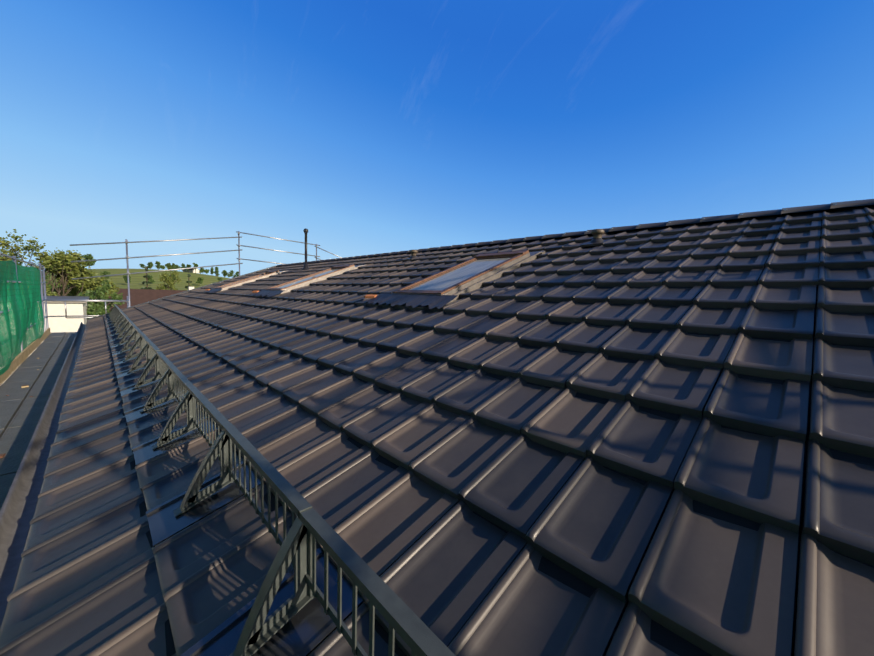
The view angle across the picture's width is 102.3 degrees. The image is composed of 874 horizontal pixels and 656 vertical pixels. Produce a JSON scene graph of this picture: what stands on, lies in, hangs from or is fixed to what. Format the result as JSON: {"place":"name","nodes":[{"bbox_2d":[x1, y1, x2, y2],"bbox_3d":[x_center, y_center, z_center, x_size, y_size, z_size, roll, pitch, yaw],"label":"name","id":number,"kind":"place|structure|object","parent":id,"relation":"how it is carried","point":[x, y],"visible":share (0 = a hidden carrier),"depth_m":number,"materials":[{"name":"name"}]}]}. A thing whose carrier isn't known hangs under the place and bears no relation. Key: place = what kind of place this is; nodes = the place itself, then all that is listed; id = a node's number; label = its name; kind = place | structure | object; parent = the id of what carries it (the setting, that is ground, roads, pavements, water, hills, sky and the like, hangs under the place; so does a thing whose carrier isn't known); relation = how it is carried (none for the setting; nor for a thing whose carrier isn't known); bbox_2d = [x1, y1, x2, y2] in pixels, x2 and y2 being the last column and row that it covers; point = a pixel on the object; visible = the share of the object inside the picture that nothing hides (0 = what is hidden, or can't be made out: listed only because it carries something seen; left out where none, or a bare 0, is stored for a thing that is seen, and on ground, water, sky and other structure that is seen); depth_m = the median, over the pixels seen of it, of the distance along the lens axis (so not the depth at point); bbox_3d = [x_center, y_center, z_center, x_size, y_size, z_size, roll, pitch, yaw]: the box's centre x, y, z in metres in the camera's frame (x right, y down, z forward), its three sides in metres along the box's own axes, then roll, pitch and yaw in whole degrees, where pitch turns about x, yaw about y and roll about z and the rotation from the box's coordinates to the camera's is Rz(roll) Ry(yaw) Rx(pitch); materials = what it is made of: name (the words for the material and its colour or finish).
{"place":"outdoors","nodes":[
{"label":"outdoors","id":0,"kind":"place"},
{"bbox_2d":[21,269,229,289],"bbox_3d":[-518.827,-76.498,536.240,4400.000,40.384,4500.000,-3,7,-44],"label":"terrain","id":1,"kind":"structure","parent":0,"point":[136,280],"depth_m":481.91,"materials":[{"name":"green plant"}]},
{"bbox_2d":[1,252,55,288],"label":"tree","id":2,"kind":"object","parent":1,"relation":"on","point":[49,284],"visible":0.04,"depth_m":37.36,"materials":[{"name":"green plant"}]},
{"bbox_2d":[0,253,76,509],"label":"eave scaffold","id":3,"kind":"object","parent":1,"relation":"on","point":[26,386],"visible":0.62,"depth_m":4.90,"materials":[{"name":"fabric"}]},
{"bbox_2d":[0,260,43,374],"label":"safety net","id":4,"kind":"object","parent":3,"relation":"attached to","point":[23,311],"visible":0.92,"depth_m":6.71,"materials":[{"name":"green fabric"}]},
{"bbox_2d":[0,296,89,385],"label":"white building","id":5,"kind":"structure","parent":1,"relation":"on","point":[58,324],"depth_m":17.91,"materials":[{"name":"white paint"}]},
{"bbox_2d":[0,229,114,304],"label":"tree","id":6,"kind":"object","parent":1,"relation":"on","point":[60,266],"visible":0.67,"depth_m":27.53,"materials":[{"name":"green plant"}]},
{"bbox_2d":[46,277,70,290],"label":"tree","id":7,"kind":"object","parent":1,"relation":"on","point":[59,284],"visible":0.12,"depth_m":64.02,"materials":[{"name":"green plant"}]},
{"bbox_2d":[43,275,120,295],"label":"bushes","id":8,"kind":"object","parent":1,"relation":"on","point":[73,292],"visible":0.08,"depth_m":31.80,"materials":[{"name":"green plant"}]},
{"bbox_2d":[82,254,95,265],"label":"tree","id":9,"kind":"object","parent":1,"relation":"on","point":[89,257],"visible":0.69,"depth_m":543.35,"materials":[{"name":"green plant"}]},
{"bbox_2d":[86,305,98,318],"bbox_3d":[-23.706,1.644,23.799,3.302,6.619,3.265,-3,7,-44],"label":"bush","id":10,"kind":"object","parent":1,"relation":"on","point":[91,309],"visible":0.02,"depth_m":23.46,"materials":[{"name":"green plant"}]},
{"bbox_2d":[77,279,124,314],"bbox_3d":[-26.013,0.448,26.721,3.617,8.314,3.300,-3,7,-44],"label":"tree","id":11,"kind":"object","parent":1,"relation":"on","point":[99,306],"visible":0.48,"depth_m":26.52,"materials":[{"name":"green plant"}]},
{"bbox_2d":[100,271,109,279],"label":"hillside tree","id":12,"kind":"object","parent":1,"relation":"on","point":[105,272],"visible":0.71,"depth_m":404.29,"materials":[{"name":"green plant"}]},
{"bbox_2d":[123,275,130,282],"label":"hillside tree","id":13,"kind":"object","parent":1,"relation":"on","point":[125,278],"visible":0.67,"depth_m":373.42,"materials":[{"name":"green plant"}]},
{"bbox_2d":[140,266,151,288],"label":"conifer","id":14,"kind":"object","parent":1,"relation":"on","point":[146,282],"visible":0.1,"depth_m":54.30,"materials":[{"name":"green plant"}]},
{"bbox_2d":[108,287,193,310],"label":"neighbour house","id":15,"kind":"structure","parent":1,"relation":"on","point":[139,296],"depth_m":41.94,"materials":[{"name":"brown tile"}]},
{"bbox_2d":[147,274,154,283],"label":"hillside tree","id":16,"kind":"object","parent":1,"relation":"on","point":[151,280],"visible":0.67,"depth_m":385.14,"materials":[{"name":"green plant"}]},
{"bbox_2d":[156,266,180,289],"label":"tree","id":17,"kind":"object","parent":1,"relation":"on","point":[170,281],"visible":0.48,"depth_m":58.05,"materials":[{"name":"green plant"}]},
{"bbox_2d":[185,274,192,288],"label":"conifer","id":18,"kind":"object","parent":1,"relation":"on","point":[188,281],"depth_m":62.38,"materials":[{"name":"green plant"}]},
{"bbox_2d":[38,231,341,333],"bbox_3d":[-7.220,1.181,14.569,12.000,9.820,0.899,-3,7,-44],"label":"gable scaffold","id":19,"kind":"object","parent":1,"relation":"on","point":[127,257],"visible":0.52,"depth_m":11.25,"materials":[{"name":"silver metal"}]},
{"bbox_2d":[184,269,199,272],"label":"farm on hill","id":20,"kind":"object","parent":1,"relation":"on","point":[192,270],"visible":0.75,"depth_m":649.29,"materials":[{"name":"white"}]},
{"bbox_2d":[195,277,202,285],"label":"hillside tree","id":21,"kind":"object","parent":1,"relation":"on","point":[199,280],"visible":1,"depth_m":443.95,"materials":[{"name":"green plant"}]},
{"bbox_2d":[0,0,873,277],"label":"sky","id":22,"kind":"structure","parent":0,"point":[368,127],"materials":[{"name":"blue"}]},
{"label":"house walls","id":23,"kind":"object","parent":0,"visible":0},
{"bbox_2d":[111,206,873,655],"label":"roof underlay","id":24,"kind":"object","parent":23,"relation":"on","point":[669,640],"visible":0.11,"depth_m":1.09,"materials":[{"name":"black"}]},
{"bbox_2d":[0,207,873,655],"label":"roof tiles","id":25,"kind":"object","parent":24,"relation":"on","point":[518,457],"visible":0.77,"depth_m":1.30,"materials":[{"name":"black tile"}]},
{"bbox_2d":[0,322,85,627],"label":"eaves gutter","id":26,"kind":"object","parent":25,"relation":"attached to","point":[18,509],"visible":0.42,"depth_m":1.94,"materials":[{"name":"grey metal"}]},
{"bbox_2d":[104,315,363,655],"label":"fence base tiles","id":27,"kind":"object","parent":25,"relation":"on","point":[309,627],"visible":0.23,"depth_m":0.97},
{"bbox_2d":[203,270,284,292],"bbox_3d":[-5.569,-1.370,10.251,1.405,0.119,2.100,7,28,46],"label":"roof window","id":28,"kind":"structure","parent":25,"relation":"on","point":[241,282],"depth_m":10.02,"materials":[{"name":"brown glass"}]},
{"bbox_2d":[108,304,455,655],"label":"snow fence","id":29,"kind":"object","parent":25,"relation":"on","point":[310,526],"visible":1,"depth_m":0.89,"materials":[{"name":"metal"}]},
{"bbox_2d":[301,228,308,269],"bbox_3d":[-3.571,-2.118,9.588,0.320,1.165,0.320,-3,7,-44],"label":"soil pipe","id":30,"kind":"object","parent":25,"relation":"on","point":[305,267],"visible":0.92,"depth_m":9.55,"materials":[{"name":"black"}]},
{"bbox_2d":[252,264,363,296],"bbox_3d":[-2.627,-0.999,7.206,1.405,0.119,2.098,7,28,46],"label":"roof window","id":31,"kind":"structure","parent":25,"relation":"on","point":[289,286],"depth_m":6.96,"materials":[{"name":"brown glass"}]},
{"bbox_2d":[403,250,419,260],"bbox_3d":[-0.438,-1.406,6.848,0.402,0.226,0.244,-3,7,-44],"label":"roof vent","id":32,"kind":"object","parent":25,"relation":"on","point":[413,253],"visible":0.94,"depth_m":6.78,"materials":[{"name":"plastic"}]},
{"bbox_2d":[364,250,544,308],"bbox_3d":[0.245,-0.637,4.233,1.405,0.119,2.097,7,28,46],"label":"roof window","id":33,"kind":"structure","parent":25,"relation":"on","point":[438,290],"depth_m":3.93,"materials":[{"name":"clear glass"}]},
{"bbox_2d":[581,229,610,246],"bbox_3d":[1.984,-1.100,4.340,0.402,0.226,0.244,-3,7,-44],"label":"roof vent","id":34,"kind":"object","parent":25,"relation":"on","point":[597,240],"visible":0.96,"depth_m":4.27,"materials":[{"name":"plastic"}]},
{"bbox_2d":[289,205,873,265],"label":"roof ridge","id":35,"kind":"structure","parent":23,"relation":"on","point":[670,226],"depth_m":4.16,"materials":[{"name":"ceramic"}]},
{"bbox_2d":[87,265,279,319],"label":"verge","id":36,"kind":"structure","parent":35,"relation":"on","point":[183,292],"depth_m":11.59,"materials":[{"name":"metal"}]},
{"bbox_2d":[277,199,873,265],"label":"ridge caps","id":37,"kind":"object","parent":35,"relation":"on","point":[834,205],"visible":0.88,"depth_m":4.32,"materials":[{"name":"ceramic"}]}
]}

